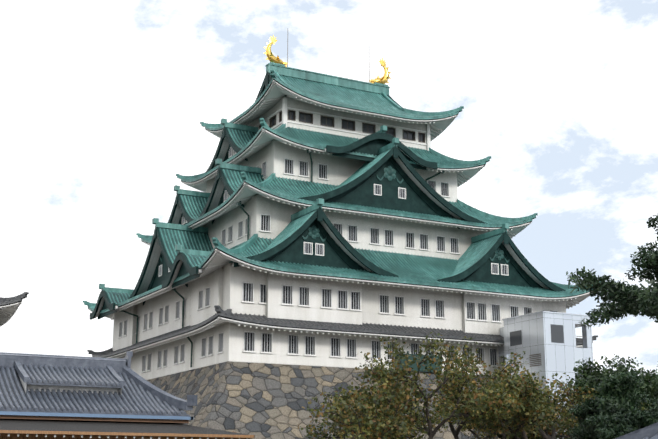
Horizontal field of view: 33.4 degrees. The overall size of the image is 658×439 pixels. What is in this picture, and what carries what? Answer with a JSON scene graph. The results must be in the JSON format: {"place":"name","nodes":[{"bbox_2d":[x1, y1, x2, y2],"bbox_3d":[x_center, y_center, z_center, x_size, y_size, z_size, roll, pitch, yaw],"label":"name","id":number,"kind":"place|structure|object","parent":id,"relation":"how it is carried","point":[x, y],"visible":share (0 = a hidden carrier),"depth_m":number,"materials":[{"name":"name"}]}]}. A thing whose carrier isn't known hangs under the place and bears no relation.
{"place":"outdoors","nodes":[
{"label":"outdoors","id":0,"kind":"place"},
{"bbox_2d":[0,351,254,438],"bbox_3d":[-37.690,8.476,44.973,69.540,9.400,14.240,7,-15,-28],"label":"tiled roof","id":1,"kind":"structure","parent":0,"point":[42,396],"depth_m":55.12,"materials":[{"name":"tile"}]},
{"bbox_2d":[0,0,657,375],"label":"sky","id":2,"kind":"structure","parent":0,"point":[103,103],"materials":[{"name":"white"}]},
{"bbox_2d":[615,422,657,438],"bbox_3d":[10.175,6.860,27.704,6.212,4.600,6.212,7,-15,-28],"label":"kiosk roof","id":3,"kind":"structure","parent":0,"point":[649,432],"depth_m":28.61,"materials":[{"name":"tile"}]},
{"label":"ground","id":4,"kind":"structure","parent":0,"visible":0},
{"bbox_2d":[0,292,28,326],"bbox_3d":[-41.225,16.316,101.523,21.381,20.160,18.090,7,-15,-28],"label":"roof corner","id":5,"kind":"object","parent":4,"relation":"on","point":[9,306],"visible":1,"depth_m":101.21,"materials":[{"name":"grey tile"}]},
{"bbox_2d":[147,361,509,438],"bbox_3d":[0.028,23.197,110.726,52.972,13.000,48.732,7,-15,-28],"label":"stone base","id":6,"kind":"object","parent":4,"relation":"on","point":[263,401],"visible":0.29,"depth_m":90.32,"materials":[{"name":"grey stone"}]},
{"bbox_2d":[83,39,599,379],"bbox_3d":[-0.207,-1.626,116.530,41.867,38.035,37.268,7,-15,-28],"label":"castle","id":7,"kind":"structure","parent":6,"relation":"on","point":[324,220],"depth_m":104.10,"materials":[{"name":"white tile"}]},
{"bbox_2d":[264,35,286,66],"bbox_3d":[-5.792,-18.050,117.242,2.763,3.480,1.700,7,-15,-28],"label":"roof ornament","id":8,"kind":"object","parent":7,"relation":"on","point":[272,58],"visible":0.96,"depth_m":116.73,"materials":[{"name":"gold metal"}]},
{"bbox_2d":[370,58,390,85],"bbox_3d":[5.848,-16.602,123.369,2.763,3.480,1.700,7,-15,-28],"label":"roof ornament","id":9,"kind":"object","parent":7,"relation":"on","point":[383,80],"visible":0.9,"depth_m":123.10,"materials":[{"name":"gold metal"}]},
{"bbox_2d":[298,331,524,438],"bbox_3d":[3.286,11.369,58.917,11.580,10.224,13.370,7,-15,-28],"label":"cherry tree","id":10,"kind":"object","parent":4,"relation":"on","point":[388,410],"visible":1,"depth_m":57.09,"materials":[{"name":"green plant"}]},
{"bbox_2d":[425,336,563,438],"bbox_3d":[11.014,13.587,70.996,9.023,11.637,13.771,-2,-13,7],"label":"cherry tree","id":11,"kind":"object","parent":4,"relation":"on","point":[447,400],"visible":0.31,"depth_m":69.87,"materials":[{"name":"green plant"}]},
{"bbox_2d":[456,377,575,438],"bbox_3d":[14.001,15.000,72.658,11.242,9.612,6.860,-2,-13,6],"label":"cherry tree","id":12,"kind":"object","parent":4,"relation":"on","point":[538,437],"visible":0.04,"depth_m":72.26,"materials":[{"name":"green plant"}]},
{"bbox_2d":[498,311,593,438],"bbox_3d":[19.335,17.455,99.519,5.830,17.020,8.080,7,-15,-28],"label":"elevator tower","id":13,"kind":"structure","parent":4,"relation":"on","point":[545,341],"depth_m":97.54,"materials":[{"name":"metal"}]},
{"bbox_2d":[465,364,650,438],"bbox_3d":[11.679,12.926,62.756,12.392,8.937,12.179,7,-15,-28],"label":"cherry tree","id":14,"kind":"object","parent":4,"relation":"on","point":[538,412],"visible":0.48,"depth_m":60.03,"materials":[{"name":"green plant"}]},
{"bbox_2d":[564,215,657,328],"bbox_3d":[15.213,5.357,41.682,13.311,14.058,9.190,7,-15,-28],"label":"pine tree","id":15,"kind":"object","parent":4,"relation":"on","point":[635,300],"visible":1,"depth_m":41.25,"materials":[{"name":"green plant"}]},
{"bbox_2d":[564,354,657,409],"bbox_3d":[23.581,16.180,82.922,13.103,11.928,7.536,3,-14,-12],"label":"tree","id":16,"kind":"object","parent":4,"relation":"on","point":[596,376],"visible":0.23,"depth_m":82.78,"materials":[{"name":"green plant"}]},
{"bbox_2d":[566,370,657,438],"bbox_3d":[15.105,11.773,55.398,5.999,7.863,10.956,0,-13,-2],"label":"pine tree","id":17,"kind":"object","parent":4,"relation":"on","point":[615,412],"visible":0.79,"depth_m":53.85,"materials":[{"name":"green plant"}]}
]}

